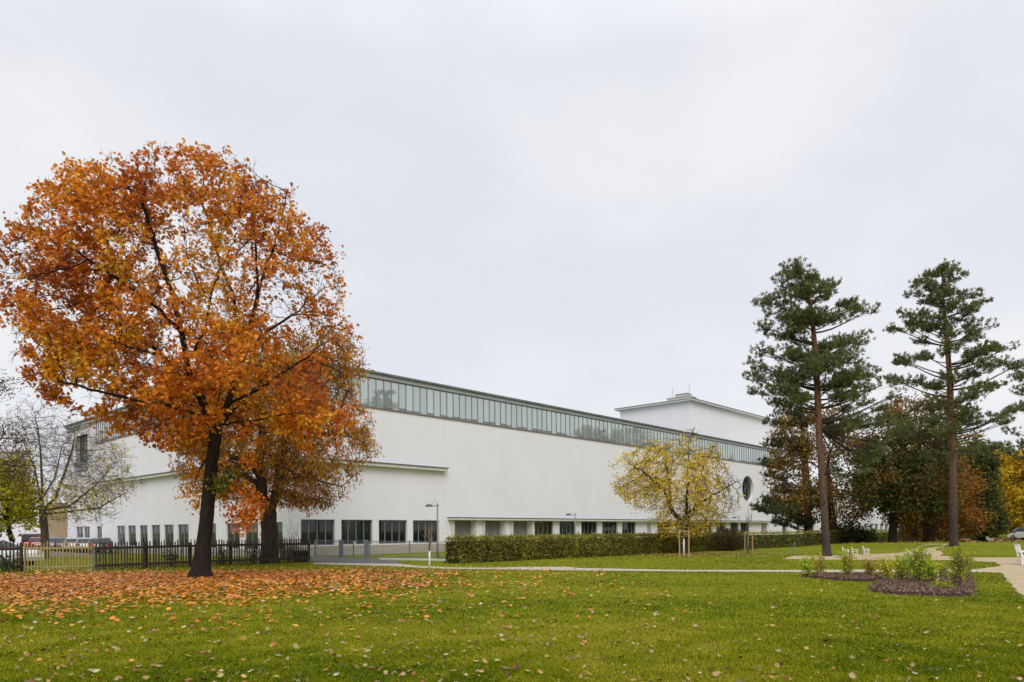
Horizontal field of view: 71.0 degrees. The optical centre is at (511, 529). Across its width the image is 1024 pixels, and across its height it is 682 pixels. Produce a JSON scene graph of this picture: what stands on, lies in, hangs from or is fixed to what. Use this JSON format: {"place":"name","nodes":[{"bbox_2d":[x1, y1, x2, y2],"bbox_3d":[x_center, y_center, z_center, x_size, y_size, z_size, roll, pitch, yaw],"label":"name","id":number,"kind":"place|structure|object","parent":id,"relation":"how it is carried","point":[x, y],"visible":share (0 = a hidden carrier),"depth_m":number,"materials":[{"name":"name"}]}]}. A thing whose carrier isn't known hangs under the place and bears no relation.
{"place":"outdoors","nodes":[
{"label":"outdoors","id":0,"kind":"place"},
{"bbox_2d":[39,550,123,555],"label":"parking lot","id":1,"kind":"structure","parent":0,"point":[77,554],"depth_m":60.05,"materials":[{"name":"grey asphalt"}]},
{"bbox_2d":[21,533,39,546],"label":"parked car","id":2,"kind":"object","parent":1,"relation":"on","point":[25,538],"visible":0.27,"depth_m":82.11,"materials":[{"name":"red paint"}]},
{"bbox_2d":[28,537,39,546],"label":"parked car","id":3,"kind":"object","parent":1,"relation":"on","point":[32,540],"visible":0.35,"depth_m":78.16,"materials":[{"name":"red paint"}]},
{"bbox_2d":[49,537,56,546],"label":"parked car","id":4,"kind":"object","parent":1,"relation":"on","point":[52,539],"visible":0.08,"depth_m":74.35,"materials":[{"name":"blue paint"}]},
{"bbox_2d":[76,537,98,552],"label":"parked car","id":5,"kind":"object","parent":1,"relation":"on","point":[83,540],"visible":0.35,"depth_m":65.25,"materials":[{"name":"grey paint"}]},
{"bbox_2d":[89,538,111,553],"bbox_3d":[-36.673,1.377,63.985,1.752,1.364,4.234,0,0,-28],"label":"parked car","id":6,"kind":"object","parent":1,"relation":"on","point":[93,541],"visible":0.34,"depth_m":62.34,"materials":[{"name":"grey paint"}]},
{"bbox_2d":[0,533,1023,681],"bbox_3d":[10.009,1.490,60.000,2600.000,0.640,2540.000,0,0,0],"label":"lawn","id":7,"kind":"structure","parent":0,"point":[879,548],"depth_m":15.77,"materials":[{"name":"green plant"}]},
{"bbox_2d":[0,553,20,571],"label":"weeds","id":8,"kind":"object","parent":7,"relation":"on","point":[9,563],"visible":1,"depth_m":29.93,"materials":[{"name":"green plant"}]},
{"bbox_2d":[0,541,22,571],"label":"picket fence","id":9,"kind":"object","parent":7,"relation":"on","point":[19,548],"visible":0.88,"depth_m":30.33,"materials":[{"name":"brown wood"}]},
{"bbox_2d":[0,449,34,522],"bbox_3d":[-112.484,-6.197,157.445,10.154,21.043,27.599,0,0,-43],"label":"tree","id":10,"kind":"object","parent":7,"relation":"on","point":[2,455],"depth_m":150.00,"materials":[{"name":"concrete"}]},
{"bbox_2d":[0,540,42,565],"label":"parked car","id":11,"kind":"object","parent":7,"relation":"on","point":[3,542],"visible":0.42,"depth_m":34.17,"materials":[{"name":"white paint"}]},
{"bbox_2d":[0,369,49,497],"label":"tree","id":12,"kind":"object","parent":7,"relation":"on","point":[19,470],"visible":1,"depth_m":40.70,"materials":[{"name":"green plant"}]},
{"bbox_2d":[0,444,51,542],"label":"field maple","id":13,"kind":"object","parent":7,"relation":"on","point":[8,520],"visible":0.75,"depth_m":45.74,"materials":[{"name":"green plant"}]},
{"bbox_2d":[0,503,67,544],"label":"outbuilding","id":14,"kind":"structure","parent":7,"relation":"on","point":[56,529],"depth_m":112.00,"materials":[{"name":"white paint"}]},
{"bbox_2d":[23,540,93,571],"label":"picket gate","id":15,"kind":"structure","parent":7,"relation":"on","point":[47,548],"depth_m":30.65,"materials":[{"name":"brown wood"}]},
{"bbox_2d":[54,537,74,550],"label":"parked car","id":16,"kind":"object","parent":7,"relation":"on","point":[59,539],"visible":0.3,"depth_m":71.18,"materials":[{"name":"grey paint"}]},
{"bbox_2d":[0,396,140,558],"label":"sparse tree","id":17,"kind":"object","parent":7,"relation":"on","point":[44,521],"visible":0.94,"depth_m":45.77,"materials":[{"name":"grey plant"}]},
{"bbox_2d":[64,537,86,551],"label":"parked car","id":18,"kind":"object","parent":7,"relation":"on","point":[72,539],"visible":0.38,"depth_m":68.31,"materials":[{"name":"grey paint"}]},
{"bbox_2d":[93,539,192,570],"bbox_3d":[-16.596,1.196,32.438,0.264,1.508,4.238,0,0,44],"label":"picket fence","id":19,"kind":"object","parent":7,"relation":"on","point":[146,562],"visible":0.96,"depth_m":32.31,"materials":[{"name":"brown wood"}]},
{"bbox_2d":[160,548,179,566],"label":"ivy","id":20,"kind":"object","parent":7,"relation":"on","point":[174,556],"visible":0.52,"depth_m":33.50,"materials":[{"name":"green plant"}]},
{"bbox_2d":[0,137,371,577],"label":"maple tree","id":21,"kind":"object","parent":7,"relation":"on","point":[290,415],"visible":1,"depth_m":24.16,"materials":[{"name":"orange plant"}]},
{"bbox_2d":[212,546,233,564],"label":"ivy","id":22,"kind":"object","parent":7,"relation":"on","point":[223,555],"visible":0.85,"depth_m":34.93,"materials":[{"name":"green plant"}]},
{"bbox_2d":[193,538,310,564],"bbox_3d":[-12.968,1.176,36.239,0.265,1.503,6.278,0,0,44],"label":"picket fence","id":23,"kind":"object","parent":7,"relation":"on","point":[229,545],"visible":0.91,"depth_m":36.27,"materials":[{"name":"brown wood"}]},
{"bbox_2d":[248,546,260,563],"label":"ivy","id":24,"kind":"object","parent":7,"relation":"on","point":[253,554],"visible":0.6,"depth_m":36.35,"materials":[{"name":"green plant"}]},
{"bbox_2d":[156,311,384,563],"bbox_3d":[-12.345,-4.656,37.144,11.502,13.118,9.463,0,0,0],"label":"chestnut tree","id":25,"kind":"object","parent":7,"relation":"on","point":[279,460],"visible":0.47,"depth_m":36.20,"materials":[{"name":"orange plant"}]},
{"bbox_2d":[279,535,288,557],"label":"shrub","id":26,"kind":"object","parent":7,"relation":"on","point":[283,542],"visible":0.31,"depth_m":40.82,"materials":[{"name":"green plant"}]},
{"bbox_2d":[287,518,298,546],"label":"shrub","id":27,"kind":"object","parent":7,"relation":"on","point":[293,533],"visible":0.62,"depth_m":40.81,"materials":[{"name":"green plant"}]},
{"bbox_2d":[295,550,306,561],"bbox_3d":[-11.372,1.398,38.502,0.855,0.640,0.869,0,0,0],"label":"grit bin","id":28,"kind":"object","parent":7,"relation":"on","point":[299,555],"visible":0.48,"depth_m":38.18,"materials":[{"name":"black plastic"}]},
{"bbox_2d":[314,540,339,557],"bbox_3d":[-11.649,1.215,45.213,0.134,1.210,3.304,0,0,-43],"label":"metal railing","id":29,"kind":"object","parent":7,"relation":"on","point":[334,549],"visible":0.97,"depth_m":44.63,"materials":[{"name":"grey metal"}]},
{"bbox_2d":[0,564,696,632],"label":"leaf litter","id":30,"kind":"object","parent":7,"relation":"on","point":[42,580],"visible":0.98,"depth_m":21.43,"materials":[{"name":"orange plant"}]},
{"bbox_2d":[311,556,401,563],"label":"gate drive","id":31,"kind":"structure","parent":7,"relation":"on","point":[339,560],"depth_m":39.46,"materials":[{"name":"concrete"}]},
{"bbox_2d":[339,540,367,557],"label":"metal gate","id":32,"kind":"structure","parent":31,"relation":"on","point":[354,543],"depth_m":43.17,"materials":[{"name":"grey metal"}]},
{"bbox_2d":[368,540,442,557],"bbox_3d":[-5.903,1.195,41.305,5.671,1.180,0.128,0,0,24],"label":"metal railing","id":33,"kind":"object","parent":7,"relation":"on","point":[396,550],"visible":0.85,"depth_m":41.44,"materials":[{"name":"grey metal"}]},
{"bbox_2d":[379,558,444,560],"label":"kerb","id":34,"kind":"structure","parent":7,"relation":"on","point":[411,559],"depth_m":39.68,"materials":[{"name":"concrete"}]},
{"bbox_2d":[420,524,442,568],"bbox_3d":[-3.546,0.611,30.946,0.978,2.222,0.934,0,0,42],"label":"sapling","id":35,"kind":"object","parent":7,"relation":"on","point":[429,534],"visible":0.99,"depth_m":30.90,"materials":[{"name":"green plant"}]},
{"bbox_2d":[425,501,438,556],"bbox_3d":[-4.735,0.036,42.441,0.795,3.484,0.480,0,0,22],"label":"street lamp","id":36,"kind":"object","parent":7,"relation":"on","point":[430,505],"visible":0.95,"depth_m":42.46,"materials":[{"name":"grey metal"}]},
{"bbox_2d":[63,356,905,556],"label":"museum","id":37,"kind":"structure","parent":7,"relation":"on","point":[474,462],"depth_m":61.44,"materials":[{"name":"white paint"}]},
{"bbox_2d":[80,435,87,462],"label":"window","id":38,"kind":"structure","parent":37,"relation":"in","point":[86,435],"depth_m":74.15,"materials":[{"name":"grey glass"}]},
{"bbox_2d":[118,526,123,545],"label":"window","id":39,"kind":"structure","parent":37,"relation":"in","point":[118,526],"depth_m":66.02,"materials":[{"name":"grey metal"}]},
{"bbox_2d":[129,525,135,545],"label":"window","id":40,"kind":"structure","parent":37,"relation":"in","point":[133,525],"depth_m":64.24,"materials":[{"name":"grey metal"}]},
{"bbox_2d":[141,525,147,545],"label":"window","id":41,"kind":"structure","parent":37,"relation":"in","point":[141,525],"depth_m":62.41,"materials":[{"name":"grey metal"}]},
{"bbox_2d":[152,525,159,544],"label":"window","id":42,"kind":"structure","parent":37,"relation":"in","point":[152,525],"depth_m":60.86,"materials":[{"name":"grey metal"}]},
{"bbox_2d":[165,525,170,544],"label":"window","id":43,"kind":"structure","parent":37,"relation":"in","point":[165,525],"depth_m":59.39,"materials":[{"name":"grey metal"}]},
{"bbox_2d":[179,524,187,544],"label":"window","id":44,"kind":"structure","parent":37,"relation":"in","point":[179,524],"depth_m":56.94,"materials":[{"name":"grey metal"}]},
{"bbox_2d":[96,364,283,442],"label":"ribbon window","id":45,"kind":"structure","parent":37,"relation":"in","point":[100,426],"depth_m":68.03,"materials":[{"name":"grey glass"}]},
{"bbox_2d":[228,523,239,548],"bbox_3d":[-19.714,0.433,51.349,2.042,1.824,0.360,0,0,43],"label":"window","id":46,"kind":"structure","parent":37,"relation":"in","point":[229,523],"depth_m":51.25,"materials":[{"name":"grey glass"}]},
{"bbox_2d":[246,523,257,548],"bbox_3d":[-17.846,0.422,49.436,1.899,1.824,0.080,0,0,43],"label":"window","id":47,"kind":"structure","parent":37,"relation":"in","point":[253,523],"depth_m":49.42,"materials":[{"name":"grey glass"}]},
{"bbox_2d":[301,519,333,545],"bbox_3d":[-13.096,0.169,47.823,0.360,1.714,2.568,0,0,43],"label":"window","id":48,"kind":"structure","parent":37,"relation":"in","point":[326,524],"depth_m":48.43,"materials":[{"name":"grey metal"}]},
{"bbox_2d":[341,520,370,544],"bbox_3d":[-10.997,0.156,50.099,0.360,1.714,2.590,0,0,43],"label":"window","id":49,"kind":"structure","parent":37,"relation":"in","point":[363,523],"depth_m":50.43,"materials":[{"name":"grey metal"}]},
{"bbox_2d":[379,520,405,543],"bbox_3d":[-8.874,0.143,52.400,0.360,1.714,2.579,0,0,43],"label":"window","id":50,"kind":"structure","parent":37,"relation":"in","point":[398,523],"depth_m":52.90,"materials":[{"name":"grey metal"}]},
{"bbox_2d":[413,520,436,542],"bbox_3d":[-6.740,0.130,54.714,0.360,1.714,2.606,0,0,43],"label":"window","id":51,"kind":"structure","parent":37,"relation":"in","point":[431,522],"depth_m":54.76,"materials":[{"name":"black glass"}]},
{"bbox_2d":[455,521,470,540],"bbox_3d":[-4.135,0.445,57.713,0.140,2.360,2.280,0,0,43],"label":"door","id":52,"kind":"structure","parent":37,"relation":"in","point":[461,527],"depth_m":57.96,"materials":[{"name":"grey metal"}]},
{"bbox_2d":[485,521,499,539],"bbox_3d":[-1.829,0.431,60.213,0.140,2.360,2.305,0,0,43],"label":"door","id":53,"kind":"structure","parent":37,"relation":"in","point":[491,527],"depth_m":60.43,"materials":[{"name":"grey metal"}]},
{"bbox_2d":[513,521,526,539],"bbox_3d":[0.509,0.417,62.748,0.140,2.360,2.358,0,0,43],"label":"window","id":54,"kind":"structure","parent":37,"relation":"in","point":[519,527],"depth_m":62.93,"materials":[{"name":"grey glass"}]},
{"bbox_2d":[290,364,779,464],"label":"ribbon window","id":55,"kind":"structure","parent":37,"relation":"in","point":[390,395],"depth_m":61.78,"materials":[{"name":"grey glass"}]},
{"bbox_2d":[535,521,551,535],"bbox_3d":[2.768,0.073,64.815,0.080,1.714,2.627,0,0,43],"label":"window","id":56,"kind":"structure","parent":37,"relation":"in","point":[535,521],"depth_m":64.90,"materials":[{"name":"black glass"}]},
{"bbox_2d":[559,521,573,533],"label":"window","id":57,"kind":"structure","parent":37,"relation":"in","point":[559,521],"depth_m":67.30,"materials":[{"name":"black glass"}]},
{"bbox_2d":[583,522,595,533],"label":"window","id":58,"kind":"structure","parent":37,"relation":"in","point":[589,525],"depth_m":70.33,"materials":[{"name":"black glass"}]},
{"bbox_2d":[602,522,615,537],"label":"window","id":59,"kind":"structure","parent":37,"relation":"in","point":[610,524],"depth_m":72.98,"materials":[{"name":"black glass"}]},
{"bbox_2d":[624,522,634,533],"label":"window","id":60,"kind":"structure","parent":37,"relation":"in","point":[627,525],"depth_m":75.58,"materials":[{"name":"black glass"}]},
{"bbox_2d":[741,523,747,534],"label":"window","id":61,"kind":"structure","parent":37,"relation":"in","point":[743,525],"depth_m":95.45,"materials":[{"name":"black glass"}]},
{"bbox_2d":[742,476,750,500],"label":"round window","id":62,"kind":"structure","parent":37,"relation":"in","point":[746,488],"depth_m":96.29,"materials":[{"name":"grey glass"}]},
{"bbox_2d":[0,558,1023,681],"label":"scattered leaves","id":63,"kind":"object","parent":7,"relation":"on","point":[778,664],"visible":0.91,"depth_m":9.76,"materials":[{"name":"orange plant"}]},
{"bbox_2d":[566,511,575,533],"bbox_3d":[4.641,0.126,56.441,0.795,3.193,0.480,0,0,22],"label":"street lamp","id":64,"kind":"object","parent":7,"relation":"on","point":[569,514],"visible":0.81,"depth_m":56.48,"materials":[{"name":"grey metal"}]},
{"bbox_2d":[443,530,723,563],"bbox_3d":[6.366,0.884,45.340,1.488,1.740,27.081,0,0,44],"label":"hedge","id":65,"kind":"object","parent":7,"relation":"on","point":[476,549],"visible":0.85,"depth_m":41.03,"materials":[{"name":"green plant"}]},
{"bbox_2d":[313,563,983,571],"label":"footpath","id":66,"kind":"structure","parent":7,"relation":"on","point":[541,568],"depth_m":29.56,"materials":[{"name":"grey concrete"}]},
{"bbox_2d":[607,425,745,553],"bbox_3d":[10.625,-2.558,47.056,8.858,8.527,7.726,0,0,0],"label":"walnut tree","id":67,"kind":"object","parent":7,"relation":"on","point":[658,485],"visible":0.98,"depth_m":46.27,"materials":[{"name":"yellow plant"}]},
{"bbox_2d":[680,518,686,556],"bbox_3d":[10.002,0.290,41.569,0.453,2.701,0.425,0,0,37],"label":"sapling","id":68,"kind":"object","parent":7,"relation":"on","point":[683,526],"visible":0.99,"depth_m":41.55,"materials":[{"name":"white plant"}]},
{"bbox_2d":[679,530,689,556],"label":"tree stakes","id":69,"kind":"object","parent":7,"relation":"on","point":[688,541],"visible":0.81,"depth_m":41.44,"materials":[{"name":"brown wood"}]},
{"bbox_2d":[575,552,870,558],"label":"walnut litter","id":70,"kind":"object","parent":7,"relation":"on","point":[697,554],"visible":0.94,"depth_m":44.84,"materials":[{"name":"yellow plant"}]},
{"bbox_2d":[708,527,756,550],"bbox_3d":[16.148,0.660,53.408,4.284,1.807,3.207,0,0,0],"label":"bush","id":71,"kind":"object","parent":7,"relation":"on","point":[725,541],"visible":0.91,"depth_m":53.05,"materials":[{"name":"green plant"}]},
{"bbox_2d":[744,531,752,552],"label":"tree stakes","id":72,"kind":"object","parent":7,"relation":"on","point":[747,541],"visible":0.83,"depth_m":46.86,"materials":[{"name":"brown wood"}]},
{"bbox_2d":[745,510,752,553],"bbox_3d":[15.473,-0.059,46.916,0.526,3.332,0.797,0,0,28],"label":"sapling","id":73,"kind":"object","parent":7,"relation":"on","point":[748,526],"visible":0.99,"depth_m":46.94,"materials":[{"name":"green plant"}]},
{"bbox_2d":[749,400,832,533],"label":"tree","id":74,"kind":"object","parent":7,"relation":"on","point":[766,499],"visible":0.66,"depth_m":73.45,"materials":[{"name":"green plant"}]},
{"bbox_2d":[760,402,881,532],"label":"chestnut tree","id":75,"kind":"object","parent":7,"relation":"on","point":[798,498],"visible":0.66,"depth_m":71.01,"materials":[{"name":"brown plant"}]},
{"bbox_2d":[742,255,907,555],"bbox_3d":[18.100,-7.114,42.105,8.948,17.711,6.705,0,0,-31],"label":"pine tree","id":76,"kind":"object","parent":7,"relation":"on","point":[822,359],"visible":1,"depth_m":41.62,"materials":[{"name":"green plant"}]},
{"bbox_2d":[802,576,882,581],"bbox_3d":[11.062,1.551,24.040,2.601,0.080,3.747,0,0,30],"label":"mulch bed","id":77,"kind":"object","parent":7,"relation":"on","point":[828,578],"visible":0.28,"depth_m":22.76,"materials":[{"name":"brown soil"}]},
{"bbox_2d":[797,553,815,576],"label":"shrub","id":78,"kind":"object","parent":77,"relation":"on","point":[806,567],"visible":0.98,"depth_m":24.28,"materials":[{"name":"green plant"}]},
{"bbox_2d":[811,552,832,572],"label":"shrub","id":79,"kind":"object","parent":77,"relation":"on","point":[820,565],"visible":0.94,"depth_m":24.48,"materials":[{"name":"green plant"}]},
{"bbox_2d":[836,549,859,574],"bbox_3d":[11.231,1.113,23.923,0.743,0.942,0.684,0,0,0],"label":"shrub","id":80,"kind":"object","parent":77,"relation":"on","point":[847,564],"visible":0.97,"depth_m":23.83,"materials":[{"name":"green plant"}]},
{"bbox_2d":[859,555,878,574],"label":"shrub","id":81,"kind":"object","parent":77,"relation":"on","point":[868,565],"visible":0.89,"depth_m":23.76,"materials":[{"name":"green plant"}]},
{"bbox_2d":[718,529,971,549],"bbox_3d":[44.171,0.649,83.918,1.482,1.773,81.042,0,0,44],"label":"hedge","id":82,"kind":"object","parent":7,"relation":"on","point":[778,539],"visible":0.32,"depth_m":64.50,"materials":[{"name":"green plant"}]},
{"bbox_2d":[820,515,877,543],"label":"evergreen shrub","id":83,"kind":"object","parent":7,"relation":"on","point":[856,533],"visible":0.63,"depth_m":71.93,"materials":[{"name":"green plant"}]},
{"bbox_2d":[796,572,982,596],"bbox_3d":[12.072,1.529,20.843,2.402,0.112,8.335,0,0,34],"label":"mulch bed","id":84,"kind":"object","parent":7,"relation":"on","point":[926,594],"visible":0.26,"depth_m":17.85,"materials":[{"name":"brown wood"}]},
{"bbox_2d":[876,553,896,577],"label":"shrub","id":85,"kind":"object","parent":84,"relation":"on","point":[887,565],"visible":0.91,"depth_m":22.73,"materials":[{"name":"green plant"}]},
{"bbox_2d":[888,551,910,579],"bbox_3d":[11.617,1.110,21.509,0.633,0.945,0.656,0,0,23],"label":"shrub","id":86,"kind":"object","parent":84,"relation":"on","point":[900,564],"visible":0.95,"depth_m":21.45,"materials":[{"name":"green plant"}]},
{"bbox_2d":[897,548,912,574],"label":"shrub","id":87,"kind":"object","parent":84,"relation":"on","point":[906,549],"visible":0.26,"depth_m":24.20,"materials":[{"name":"green plant"}]},
{"bbox_2d":[904,541,933,580],"bbox_3d":[11.815,0.947,20.898,0.795,1.271,0.881,0,0,27],"label":"shrub","id":88,"kind":"object","parent":84,"relation":"on","point":[917,566],"visible":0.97,"depth_m":20.80,"materials":[{"name":"green plant"}]},
{"bbox_2d":[923,558,941,579],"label":"shrub","id":89,"kind":"object","parent":84,"relation":"on","point":[933,572],"visible":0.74,"depth_m":21.11,"materials":[{"name":"green plant"}]},
{"bbox_2d":[934,556,953,576],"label":"shrub","id":90,"kind":"object","parent":84,"relation":"on","point":[944,568],"visible":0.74,"depth_m":22.74,"materials":[{"name":"green plant"}]},
{"bbox_2d":[931,579,956,587],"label":"ground plant","id":91,"kind":"object","parent":84,"relation":"on","point":[938,583],"visible":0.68,"depth_m":18.63,"materials":[{"name":"green plant"}]},
{"bbox_2d":[947,541,974,584],"bbox_3d":[12.566,0.946,20.077,0.772,1.254,0.669,0,0,22],"label":"shrub","id":92,"kind":"object","parent":84,"relation":"on","point":[958,572],"visible":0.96,"depth_m":20.00,"materials":[{"name":"green plant"}]},
{"bbox_2d":[957,552,978,575],"bbox_3d":[14.966,1.112,23.535,0.638,0.871,0.795,0,0,-32],"label":"shrub","id":93,"kind":"object","parent":84,"relation":"on","point":[970,569],"visible":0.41,"depth_m":23.50,"materials":[{"name":"green plant"}]},
{"bbox_2d":[783,544,1023,561],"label":"gravel square","id":94,"kind":"structure","parent":7,"relation":"on","point":[935,554],"depth_m":40.10,"materials":[{"name":"beige gravel"}]},
{"bbox_2d":[842,399,966,542],"bbox_3d":[36.166,-5.285,65.866,10.883,13.587,8.770,0,0,0],"label":"yew tree","id":95,"kind":"object","parent":7,"relation":"on","point":[905,462],"visible":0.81,"depth_m":64.48,"materials":[{"name":"green plant"}]},
{"bbox_2d":[869,386,989,541],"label":"chestnut tree","id":96,"kind":"object","parent":7,"relation":"on","point":[896,401],"visible":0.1,"depth_m":82.55,"materials":[{"name":"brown plant"}]},
{"bbox_2d":[840,537,1023,543],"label":"avenue litter","id":97,"kind":"object","parent":7,"relation":"on","point":[999,539],"visible":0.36,"depth_m":67.62,"materials":[{"name":"brown plant"}]},
{"bbox_2d":[873,452,998,541],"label":"chestnut tree","id":98,"kind":"object","parent":7,"relation":"on","point":[928,533],"visible":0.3,"depth_m":68.76,"materials":[{"name":"brown plant"}]},
{"bbox_2d":[882,258,1023,546],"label":"pine tree","id":99,"kind":"object","parent":7,"relation":"on","point":[948,404],"visible":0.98,"depth_m":47.22,"materials":[{"name":"green plant"}]},
{"bbox_2d":[956,434,1015,540],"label":"yew tree","id":100,"kind":"object","parent":7,"relation":"on","point":[992,462],"visible":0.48,"depth_m":76.67,"materials":[{"name":"green plant"}]},
{"bbox_2d":[991,448,1023,538],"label":"lime tree","id":101,"kind":"object","parent":7,"relation":"on","point":[1015,497],"visible":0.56,"depth_m":94.61,"materials":[{"name":"yellow plant"}]},
{"bbox_2d":[999,358,1023,460],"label":"pine tree","id":102,"kind":"object","parent":7,"relation":"on","point":[1020,375],"visible":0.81,"depth_m":56.20,"materials":[{"name":"green plant"}]},
{"bbox_2d":[1007,528,1023,539],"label":"parked car","id":103,"kind":"object","parent":7,"relation":"on","point":[1019,532],"visible":0.98,"depth_m":88.63,"materials":[{"name":"white paint"}]},
{"bbox_2d":[1007,443,1023,511],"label":"park tree","id":104,"kind":"object","parent":7,"relation":"on","point":[1017,445],"visible":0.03,"depth_m":112.65,"materials":[{"name":"yellow plant"}]},
{"bbox_2d":[0,0,1023,522],"label":"sky","id":105,"kind":"structure","parent":0,"point":[580,205],"materials":[{"name":"white"}]},
{"bbox_2d":[980,559,1023,594],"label":"gravel path","id":106,"kind":"structure","parent":0,"point":[1012,571],"depth_m":26.36,"materials":[{"name":"beige gravel"}]},
{"bbox_2d":[1014,544,1023,564],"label":"garden bench","id":107,"kind":"object","parent":106,"relation":"on","point":[1018,550],"visible":0.98,"depth_m":31.37,"materials":[{"name":"white paint"}]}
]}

